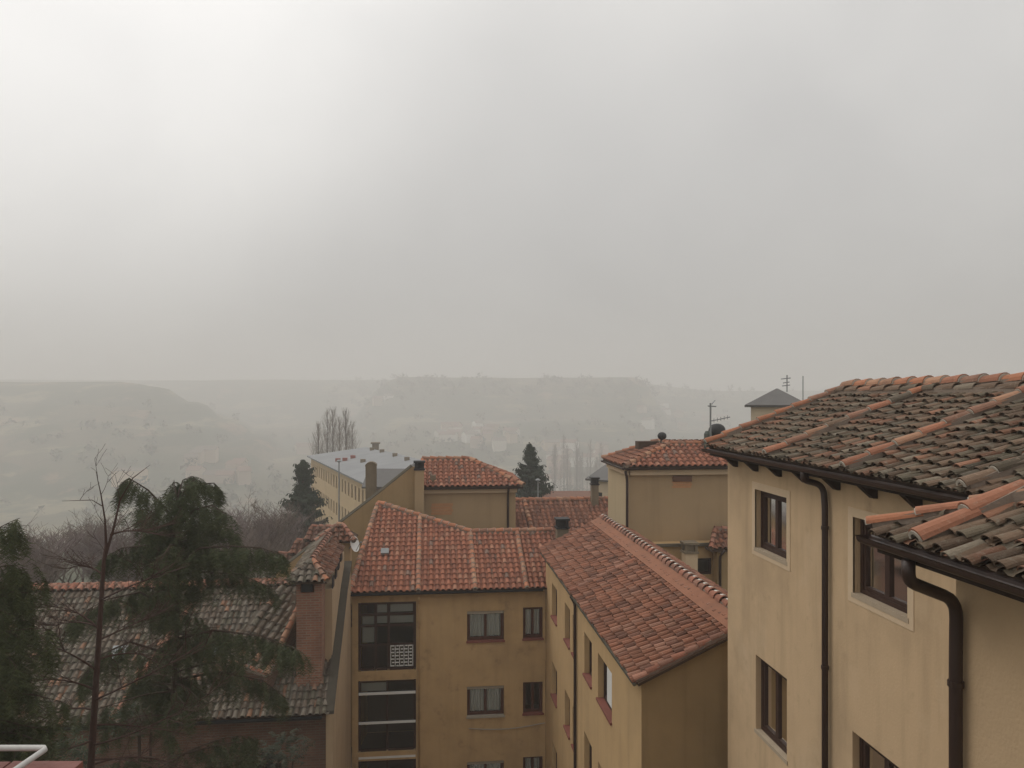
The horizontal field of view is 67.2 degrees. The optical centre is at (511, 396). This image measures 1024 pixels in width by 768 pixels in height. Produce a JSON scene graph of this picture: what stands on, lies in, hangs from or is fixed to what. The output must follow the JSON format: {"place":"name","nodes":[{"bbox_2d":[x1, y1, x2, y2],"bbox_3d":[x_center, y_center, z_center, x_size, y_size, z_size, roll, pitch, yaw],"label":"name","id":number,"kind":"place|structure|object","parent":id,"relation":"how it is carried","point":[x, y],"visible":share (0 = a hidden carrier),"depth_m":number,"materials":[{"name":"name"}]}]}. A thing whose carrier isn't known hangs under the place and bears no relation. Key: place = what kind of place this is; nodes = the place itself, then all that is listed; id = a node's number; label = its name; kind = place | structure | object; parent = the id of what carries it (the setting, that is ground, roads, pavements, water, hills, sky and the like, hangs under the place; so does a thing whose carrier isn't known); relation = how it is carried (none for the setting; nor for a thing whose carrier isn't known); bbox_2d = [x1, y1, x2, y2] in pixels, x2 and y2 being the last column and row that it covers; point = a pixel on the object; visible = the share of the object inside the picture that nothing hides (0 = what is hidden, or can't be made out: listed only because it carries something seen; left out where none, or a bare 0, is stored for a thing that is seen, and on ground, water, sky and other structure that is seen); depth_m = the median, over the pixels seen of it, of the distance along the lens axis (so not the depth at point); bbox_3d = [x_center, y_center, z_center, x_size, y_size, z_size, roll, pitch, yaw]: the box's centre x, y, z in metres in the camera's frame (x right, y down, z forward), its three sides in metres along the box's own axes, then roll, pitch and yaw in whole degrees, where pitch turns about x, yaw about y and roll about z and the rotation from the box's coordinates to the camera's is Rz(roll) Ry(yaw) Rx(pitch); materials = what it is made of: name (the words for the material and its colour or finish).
{"place":"outdoors","nodes":[
{"label":"outdoors","id":0,"kind":"place"},
{"bbox_2d":[0,377,823,767],"bbox_3d":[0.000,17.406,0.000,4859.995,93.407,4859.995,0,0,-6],"label":"terrain","id":1,"kind":"structure","parent":0,"point":[34,477],"depth_m":699.00,"materials":[{"name":"grey"}]},
{"bbox_2d":[0,518,75,762],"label":"fir tree","id":2,"kind":"object","parent":1,"relation":"on","point":[15,691],"visible":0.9,"depth_m":11.52,"materials":[{"name":"green plant"}]},
{"bbox_2d":[0,761,82,767],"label":"terrace parapet","id":3,"kind":"structure","parent":1,"relation":"on","point":[55,764],"depth_m":2.58,"materials":[{"name":"brick"}]},
{"bbox_2d":[0,745,47,767],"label":"railing","id":4,"kind":"object","parent":3,"relation":"on","point":[41,749],"visible":1,"depth_m":2.59,"materials":[{"name":"white metal"}]},
{"bbox_2d":[0,525,89,581],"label":"bare tree","id":5,"kind":"object","parent":1,"relation":"on","point":[54,547],"visible":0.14,"depth_m":39.94,"materials":[{"name":"brown plant"}]},
{"bbox_2d":[0,527,91,584],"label":"bare tree","id":6,"kind":"object","parent":1,"relation":"on","point":[45,561],"visible":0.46,"depth_m":37.98,"materials":[{"name":"brown plant"}]},
{"bbox_2d":[0,513,91,581],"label":"bare tree","id":7,"kind":"object","parent":1,"relation":"on","point":[44,547],"visible":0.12,"depth_m":43.79,"materials":[{"name":"brown plant"}]},
{"bbox_2d":[0,511,101,589],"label":"bare tree","id":8,"kind":"object","parent":1,"relation":"on","point":[63,576],"visible":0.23,"depth_m":44.03,"materials":[{"name":"brown plant"}]},
{"bbox_2d":[43,724,111,767],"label":"shrub","id":9,"kind":"object","parent":1,"relation":"on","point":[75,753],"visible":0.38,"depth_m":18.69,"materials":[{"name":"green plant"}]},
{"bbox_2d":[41,523,116,589],"bbox_3d":[-35.070,13.489,62.444,4.598,6.440,5.359,0,0,15],"label":"bare tree","id":10,"kind":"object","parent":1,"relation":"on","point":[76,554],"visible":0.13,"depth_m":61.84,"materials":[{"name":"brown plant"}]},
{"bbox_2d":[55,507,121,581],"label":"bare tree","id":11,"kind":"object","parent":1,"relation":"on","point":[93,526],"visible":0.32,"depth_m":61.37,"materials":[{"name":"brown plant"}]},
{"bbox_2d":[43,519,154,588],"bbox_3d":[-22.979,11.217,43.945,6.561,9.199,5.963,0,0,24],"label":"bare tree","id":12,"kind":"object","parent":1,"relation":"on","point":[98,554],"visible":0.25,"depth_m":43.35,"materials":[{"name":"brown plant"}]},
{"bbox_2d":[62,502,162,588],"bbox_3d":[-21.719,10.716,44.441,7.056,10.193,6.147,0,0,-5],"label":"bare tree","id":13,"kind":"object","parent":1,"relation":"on","point":[121,541],"visible":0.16,"depth_m":43.65,"materials":[{"name":"brown plant"}]},
{"bbox_2d":[14,448,239,767],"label":"bare tree","id":14,"kind":"object","parent":1,"relation":"on","point":[91,760],"visible":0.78,"depth_m":13.48,"materials":[{"name":"brown plant"}]},
{"bbox_2d":[111,468,147,486],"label":"hillside","id":15,"kind":"structure","parent":1,"relation":"on","point":[119,472],"depth_m":472.00,"materials":[{"name":"grey"}]},
{"bbox_2d":[97,522,180,581],"bbox_3d":[-21.128,11.464,43.870,6.208,8.695,7.235,0,0,-43],"label":"bare tree","id":16,"kind":"object","parent":1,"relation":"on","point":[131,543],"visible":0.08,"depth_m":42.90,"materials":[{"name":"brown plant"}]},
{"bbox_2d":[98,691,180,767],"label":"shrub","id":17,"kind":"object","parent":1,"relation":"on","point":[139,738],"visible":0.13,"depth_m":18.93,"materials":[{"name":"green plant"}]},
{"bbox_2d":[1,522,357,767],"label":"brick house","id":18,"kind":"structure","parent":1,"relation":"on","point":[312,619],"depth_m":23.15,"materials":[{"name":"brown tile"}]},
{"bbox_2d":[55,476,319,767],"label":"cedar tree","id":19,"kind":"object","parent":1,"relation":"on","point":[177,498],"visible":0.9,"depth_m":16.66,"materials":[{"name":"green plant"}]},
{"bbox_2d":[184,453,197,465],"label":"valley house","id":20,"kind":"structure","parent":1,"relation":"on","point":[191,455],"depth_m":526.88,"materials":[{"name":"grey"}]},
{"bbox_2d":[185,466,205,483],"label":"valley house","id":21,"kind":"structure","parent":1,"relation":"on","point":[197,471],"depth_m":485.06,"materials":[{"name":"grey"}]},
{"bbox_2d":[189,449,204,463],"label":"valley house","id":22,"kind":"structure","parent":1,"relation":"on","point":[201,456],"depth_m":533.40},
{"bbox_2d":[195,446,218,462],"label":"valley house","id":23,"kind":"structure","parent":1,"relation":"on","point":[211,454],"depth_m":538.92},
{"bbox_2d":[203,469,226,482],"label":"valley house","id":24,"kind":"structure","parent":1,"relation":"on","point":[209,476],"depth_m":489.64,"materials":[{"name":"grey"}]},
{"bbox_2d":[215,470,234,483],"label":"valley house","id":25,"kind":"structure","parent":1,"relation":"on","point":[221,476],"depth_m":490.74,"materials":[{"name":"grey"}]},
{"bbox_2d":[181,523,286,586],"bbox_3d":[-14.119,10.501,38.063,6.045,10.024,6.939,0,0,-7],"label":"bare tree","id":26,"kind":"object","parent":1,"relation":"on","point":[255,543],"visible":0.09,"depth_m":38.45,"materials":[{"name":"brown plant"}]},
{"bbox_2d":[195,737,272,767],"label":"shrub","id":27,"kind":"object","parent":1,"relation":"on","point":[261,762],"visible":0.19,"depth_m":19.96,"materials":[{"name":"green plant"}]},
{"bbox_2d":[224,460,247,467],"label":"valley house","id":28,"kind":"structure","parent":1,"relation":"on","point":[232,463],"depth_m":527.10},
{"bbox_2d":[196,502,285,575],"bbox_3d":[-19.594,11.822,51.493,7.807,9.383,6.699,0,0,20],"label":"bare tree","id":29,"kind":"object","parent":1,"relation":"on","point":[244,526],"visible":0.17,"depth_m":51.97,"materials":[{"name":"brown plant"}]},
{"bbox_2d":[235,466,251,484],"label":"valley house","id":30,"kind":"structure","parent":1,"relation":"on","point":[243,475],"depth_m":490.71,"materials":[{"name":"grey"}]},
{"bbox_2d":[230,498,281,575],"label":"bare tree","id":31,"kind":"object","parent":1,"relation":"on","point":[256,515],"visible":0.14,"depth_m":54.99,"materials":[{"name":"brown plant"}]},
{"bbox_2d":[226,507,313,576],"bbox_3d":[-17.275,12.222,55.336,6.126,8.580,7.139,0,0,-8],"label":"bare tree","id":32,"kind":"object","parent":1,"relation":"on","point":[298,522],"visible":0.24,"depth_m":54.86,"materials":[{"name":"brown plant"}]},
{"bbox_2d":[232,491,328,584],"bbox_3d":[-16.033,11.293,51.909,6.296,10.440,7.228,0,0,12],"label":"bare tree","id":33,"kind":"object","parent":1,"relation":"on","point":[277,523],"visible":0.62,"depth_m":51.75,"materials":[{"name":"brown plant"}]},
{"bbox_2d":[253,728,314,767],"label":"shrub","id":34,"kind":"object","parent":1,"relation":"on","point":[271,755],"visible":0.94,"depth_m":20.61,"materials":[{"name":"green plant"}]},
{"bbox_2d":[273,507,321,549],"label":"bare tree","id":35,"kind":"object","parent":1,"relation":"on","point":[295,527],"visible":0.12,"depth_m":57.03,"materials":[{"name":"brown plant"}]},
{"bbox_2d":[272,524,330,569],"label":"stepped house","id":36,"kind":"structure","parent":1,"relation":"on","point":[300,544],"depth_m":36.13,"materials":[{"name":"tile"}]},
{"bbox_2d":[296,443,312,454],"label":"valley house","id":37,"kind":"structure","parent":1,"relation":"on","point":[303,448],"depth_m":712.71,"materials":[{"name":"grey"}]},
{"bbox_2d":[280,459,332,536],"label":"cypress tree","id":38,"kind":"object","parent":1,"relation":"on","point":[306,496],"visible":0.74,"depth_m":57.73,"materials":[{"name":"green plant"}]},
{"bbox_2d":[308,421,325,485],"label":"poplar tree","id":39,"kind":"object","parent":1,"relation":"on","point":[316,441],"visible":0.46,"depth_m":139.87,"materials":[{"name":"grey plant"}]},
{"bbox_2d":[319,408,334,452],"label":"poplar tree","id":40,"kind":"object","parent":1,"relation":"on","point":[328,437],"visible":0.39,"depth_m":143.99,"materials":[{"name":"grey plant"}]},
{"bbox_2d":[323,406,340,451],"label":"poplar tree","id":41,"kind":"object","parent":1,"relation":"on","point":[333,431],"visible":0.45,"depth_m":147.91,"materials":[{"name":"grey plant"}]},
{"bbox_2d":[337,460,340,520],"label":"street lamp","id":42,"kind":"object","parent":1,"relation":"on","point":[338,461],"visible":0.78,"depth_m":65.96,"materials":[{"name":"grey metal"}]},
{"bbox_2d":[329,416,348,450],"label":"poplar tree","id":43,"kind":"object","parent":1,"relation":"on","point":[339,440],"visible":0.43,"depth_m":139.82,"materials":[{"name":"grey plant"}]},
{"bbox_2d":[276,461,414,746],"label":"gable house","id":44,"kind":"structure","parent":1,"relation":"on","point":[399,489],"depth_m":33.28,"materials":[{"name":"paint"}]},
{"bbox_2d":[338,407,356,449],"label":"poplar tree","id":45,"kind":"object","parent":1,"relation":"on","point":[345,419],"visible":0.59,"depth_m":143.85,"materials":[{"name":"grey plant"}]},
{"bbox_2d":[347,420,359,448],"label":"poplar tree","id":46,"kind":"object","parent":1,"relation":"on","point":[352,440],"visible":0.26,"depth_m":147.92,"materials":[{"name":"grey plant"}]},
{"bbox_2d":[307,442,419,524],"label":"long building","id":47,"kind":"structure","parent":1,"relation":"on","point":[353,462],"depth_m":95.35,"materials":[{"name":"beige concrete"}]},
{"bbox_2d":[372,396,382,405],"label":"valley house","id":48,"kind":"structure","parent":1,"relation":"on","point":[377,400],"depth_m":916.21,"materials":[{"name":"grey"}]},
{"bbox_2d":[362,469,403,490],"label":"grey roofed house","id":49,"kind":"structure","parent":1,"relation":"on","point":[385,476],"depth_m":61.24,"materials":[{"name":"brick"}]},
{"bbox_2d":[0,372,793,518],"bbox_3d":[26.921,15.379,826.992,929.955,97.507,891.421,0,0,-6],"label":"woodland","id":50,"kind":"object","parent":1,"relation":"on","point":[362,393],"visible":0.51,"depth_m":740.18,"materials":[{"name":"grey plant"}]},
{"bbox_2d":[441,422,452,430],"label":"valley house","id":51,"kind":"structure","parent":1,"relation":"on","point":[445,425],"depth_m":742.43,"materials":[{"name":"grey"}]},
{"bbox_2d":[439,431,457,441],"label":"valley house","id":52,"kind":"structure","parent":1,"relation":"on","point":[446,435],"depth_m":688.98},
{"bbox_2d":[350,500,569,767],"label":"tiled apartment block","id":53,"kind":"structure","parent":1,"relation":"on","point":[448,644],"depth_m":28.25,"materials":[{"name":"beige concrete"}]},
{"bbox_2d":[349,536,361,551],"bbox_3d":[-5.723,5.361,28.128,0.510,0.578,0.407,0,0,-6],"label":"satellite dish","id":54,"kind":"object","parent":53,"relation":"attached to","point":[355,546],"visible":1,"depth_m":28.12,"materials":[{"name":"white paint"}]},
{"bbox_2d":[466,610,504,642],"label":"window","id":55,"kind":"structure","parent":53,"relation":"in","point":[482,626],"depth_m":28.37,"materials":[{"name":"red wood"}]},
{"bbox_2d":[466,685,504,718],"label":"window","id":56,"kind":"structure","parent":53,"relation":"in","point":[482,701],"depth_m":28.36,"materials":[{"name":"red wood"}]},
{"bbox_2d":[467,760,503,767],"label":"window","id":57,"kind":"structure","parent":53,"relation":"in","point":[483,764],"depth_m":28.36,"materials":[{"name":"red wood"}]},
{"bbox_2d":[523,756,541,767],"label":"window","id":58,"kind":"structure","parent":53,"relation":"in","point":[528,762],"depth_m":28.53,"materials":[{"name":"red wood"}]},
{"bbox_2d":[522,607,543,640],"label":"window","id":59,"kind":"structure","parent":53,"relation":"in","point":[532,616],"depth_m":28.52,"materials":[{"name":"red wood"}]},
{"bbox_2d":[522,682,543,715],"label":"window","id":60,"kind":"structure","parent":53,"relation":"in","point":[532,691],"depth_m":28.52,"materials":[{"name":"red wood"}]},
{"bbox_2d":[414,455,525,528],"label":"hip roofed house","id":61,"kind":"structure","parent":1,"relation":"on","point":[469,492],"depth_m":34.03,"materials":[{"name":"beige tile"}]},
{"bbox_2d":[461,431,478,442],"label":"valley house","id":62,"kind":"structure","parent":1,"relation":"on","point":[466,436],"depth_m":682.26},
{"bbox_2d":[470,436,482,448],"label":"valley house","id":63,"kind":"structure","parent":1,"relation":"on","point":[475,441],"depth_m":664.43,"materials":[{"name":"grey"}]},
{"bbox_2d":[482,431,491,441],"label":"valley house","id":64,"kind":"structure","parent":1,"relation":"on","point":[487,435],"depth_m":688.17,"materials":[{"name":"grey"}]},
{"bbox_2d":[480,427,493,437],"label":"valley house","id":65,"kind":"structure","parent":1,"relation":"on","point":[487,429],"depth_m":719.89,"materials":[{"name":"grey"}]},
{"bbox_2d":[492,437,506,451],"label":"valley house","id":66,"kind":"structure","parent":1,"relation":"on","point":[499,443],"depth_m":658.22,"materials":[{"name":"grey"}]},
{"bbox_2d":[505,430,517,443],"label":"valley house","id":67,"kind":"structure","parent":1,"relation":"on","point":[511,437],"depth_m":682.56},
{"bbox_2d":[503,427,519,435],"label":"valley house","id":68,"kind":"structure","parent":1,"relation":"on","point":[505,429],"depth_m":732.08,"materials":[{"name":"grey"}]},
{"bbox_2d":[512,442,557,497],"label":"conical conifer","id":69,"kind":"object","parent":1,"relation":"on","point":[529,473],"visible":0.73,"depth_m":65.56,"materials":[{"name":"green plant"}]},
{"bbox_2d":[541,439,559,450],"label":"valley house","id":70,"kind":"structure","parent":1,"relation":"on","point":[547,444],"depth_m":658.70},
{"bbox_2d":[549,444,558,490],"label":"poplar tree","id":71,"kind":"object","parent":1,"relation":"on","point":[554,461],"visible":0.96,"depth_m":447.77,"materials":[{"name":"grey plant"}]},
{"bbox_2d":[546,456,562,470],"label":"valley house","id":72,"kind":"structure","parent":1,"relation":"on","point":[548,459],"depth_m":581.82,"materials":[{"name":"grey"}]},
{"bbox_2d":[544,474,565,490],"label":"valley house","id":73,"kind":"structure","parent":1,"relation":"on","point":[550,480],"depth_m":502.47,"materials":[{"name":"grey"}]},
{"bbox_2d":[558,433,569,490],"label":"poplar tree","id":74,"kind":"object","parent":1,"relation":"on","point":[563,459],"visible":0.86,"depth_m":477.78,"materials":[{"name":"grey plant"}]},
{"bbox_2d":[540,491,589,496],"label":"roofed house","id":75,"kind":"structure","parent":1,"relation":"on","point":[570,493],"depth_m":67.94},
{"bbox_2d":[564,444,571,490],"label":"poplar tree","id":76,"kind":"object","parent":1,"relation":"on","point":[567,470],"visible":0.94,"depth_m":465.71,"materials":[{"name":"grey plant"}]},
{"bbox_2d":[568,453,580,466],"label":"valley house","id":77,"kind":"structure","parent":1,"relation":"on","point":[572,456],"depth_m":604.55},
{"bbox_2d":[573,446,581,490],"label":"poplar tree","id":78,"kind":"object","parent":1,"relation":"on","point":[576,476],"visible":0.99,"depth_m":465.56,"materials":[{"name":"grey plant"}]},
{"bbox_2d":[572,440,583,490],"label":"poplar tree","id":79,"kind":"object","parent":1,"relation":"on","point":[577,463],"visible":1,"depth_m":465.66,"materials":[{"name":"grey plant"}]},
{"bbox_2d":[579,452,586,490],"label":"poplar tree","id":80,"kind":"object","parent":1,"relation":"on","point":[582,462],"visible":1,"depth_m":465.90,"materials":[{"name":"grey plant"}]},
{"bbox_2d":[579,453,594,466],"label":"valley house","id":81,"kind":"structure","parent":1,"relation":"on","point":[592,458],"depth_m":604.14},
{"bbox_2d":[584,440,594,485],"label":"poplar tree","id":82,"kind":"object","parent":1,"relation":"on","point":[590,463],"visible":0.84,"depth_m":471.78,"materials":[{"name":"grey plant"}]},
{"bbox_2d":[585,464,607,496],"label":"house","id":83,"kind":"structure","parent":1,"relation":"on","point":[602,472],"depth_m":60.62,"materials":[{"name":"stone"}]},
{"bbox_2d":[594,441,608,450],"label":"valley house","id":84,"kind":"structure","parent":1,"relation":"on","point":[605,444],"depth_m":653.44,"materials":[{"name":"grey"}]},
{"bbox_2d":[538,514,727,767],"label":"ochre apartment block","id":85,"kind":"structure","parent":1,"relation":"on","point":[636,649],"depth_m":18.63,"materials":[{"name":"brown tile"}]},
{"bbox_2d":[550,589,556,625],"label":"window","id":86,"kind":"structure","parent":85,"relation":"in","point":[554,617],"depth_m":26.83,"materials":[{"name":"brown wood"}]},
{"bbox_2d":[550,671,556,707],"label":"window","id":87,"kind":"structure","parent":85,"relation":"in","point":[554,696],"depth_m":26.73,"materials":[{"name":"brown wood"}]},
{"bbox_2d":[563,609,569,649],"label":"window","id":88,"kind":"structure","parent":85,"relation":"in","point":[566,640],"depth_m":24.29,"materials":[{"name":"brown wood"}]},
{"bbox_2d":[563,699,569,739],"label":"window","id":89,"kind":"structure","parent":85,"relation":"in","point":[566,727],"depth_m":24.18,"materials":[{"name":"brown wood"}]},
{"bbox_2d":[582,641,591,688],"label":"window","id":90,"kind":"structure","parent":85,"relation":"in","point":[587,676],"depth_m":21.16,"materials":[{"name":"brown wood"}]},
{"bbox_2d":[596,662,611,725],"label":"window","id":91,"kind":"structure","parent":85,"relation":"in","point":[605,703],"depth_m":18.73,"materials":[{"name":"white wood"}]},
{"bbox_2d":[637,405,646,412],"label":"valley house","id":92,"kind":"structure","parent":1,"relation":"on","point":[641,408],"depth_m":880.37,"materials":[{"name":"grey"}]},
{"bbox_2d":[641,417,654,428],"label":"valley house","id":93,"kind":"structure","parent":1,"relation":"on","point":[648,422],"depth_m":772.43,"materials":[{"name":"grey"}]},
{"bbox_2d":[600,432,727,541],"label":"tower house","id":94,"kind":"structure","parent":1,"relation":"on","point":[661,488],"depth_m":29.89,"materials":[{"name":"beige paint"}]},
{"bbox_2d":[704,424,725,448],"bbox_3d":[8.192,1.616,31.238,0.945,1.071,0.710,0,0,-6],"label":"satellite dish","id":95,"kind":"object","parent":94,"relation":"on","point":[716,429],"visible":0.55,"depth_m":30.97,"materials":[{"name":"black metal"}]},
{"bbox_2d":[708,400,729,435],"bbox_3d":[8.261,1.123,31.138,0.926,1.997,0.645,0,0,-6],"label":"antenna","id":96,"kind":"object","parent":94,"relation":"on","point":[717,419],"visible":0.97,"depth_m":30.81,"materials":[{"name":"grey metal"}]},
{"bbox_2d":[673,410,683,417],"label":"valley house","id":97,"kind":"structure","parent":1,"relation":"on","point":[678,413],"depth_m":1060.40,"materials":[{"name":"grey"}]},
{"bbox_2d":[653,526,727,590],"bbox_3d":[7.720,10.066,29.645,5.401,10.269,2.480,0,0,-6],"label":"annex","id":98,"kind":"object","parent":1,"relation":"on","point":[708,559],"visible":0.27,"depth_m":28.90,"materials":[{"name":"beige paint"}]},
{"bbox_2d":[698,558,710,573],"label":"window","id":99,"kind":"structure","parent":98,"relation":"in","point":[704,564],"depth_m":29.37,"materials":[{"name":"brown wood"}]},
{"bbox_2d":[745,389,800,420],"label":"pyramid roofed house","id":100,"kind":"structure","parent":1,"relation":"on","point":[770,401],"depth_m":46.27,"materials":[{"name":"stone"}]},
{"bbox_2d":[701,372,1023,767],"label":"apartment house","id":101,"kind":"structure","parent":1,"relation":"on","point":[838,644],"depth_m":10.99,"materials":[{"name":"beige paint"}]},
{"bbox_2d":[752,481,789,571],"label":"window","id":102,"kind":"structure","parent":101,"relation":"in","point":[775,502],"depth_m":13.03,"materials":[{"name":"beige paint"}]},
{"bbox_2d":[754,659,787,764],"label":"window","id":103,"kind":"structure","parent":101,"relation":"in","point":[773,731],"depth_m":13.10,"materials":[{"name":"brown wood"}]},
{"bbox_2d":[859,736,898,767],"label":"window","id":104,"kind":"structure","parent":101,"relation":"in","point":[869,757],"depth_m":10.25,"materials":[{"name":"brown wood"}]},
{"bbox_2d":[848,507,913,631],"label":"window","id":105,"kind":"structure","parent":101,"relation":"in","point":[884,592],"depth_m":10.05,"materials":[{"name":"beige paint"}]},
{"bbox_2d":[855,479,1023,767],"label":"house wing","id":106,"kind":"structure","parent":1,"relation":"on","point":[973,545],"depth_m":6.42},
{"bbox_2d":[0,0,1023,390],"label":"sky","id":107,"kind":"structure","parent":0,"point":[697,194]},
{"bbox_2d":[516,477,607,539],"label":"long red roof house","id":108,"kind":"structure","parent":0,"point":[537,512],"depth_m":39.56,"materials":[{"name":"tile"}]},
{"bbox_2d":[560,439,578,450],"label":"valley house","id":109,"kind":"structure","parent":0,"point":[571,443],"depth_m":658.37,"materials":[{"name":"grey"}]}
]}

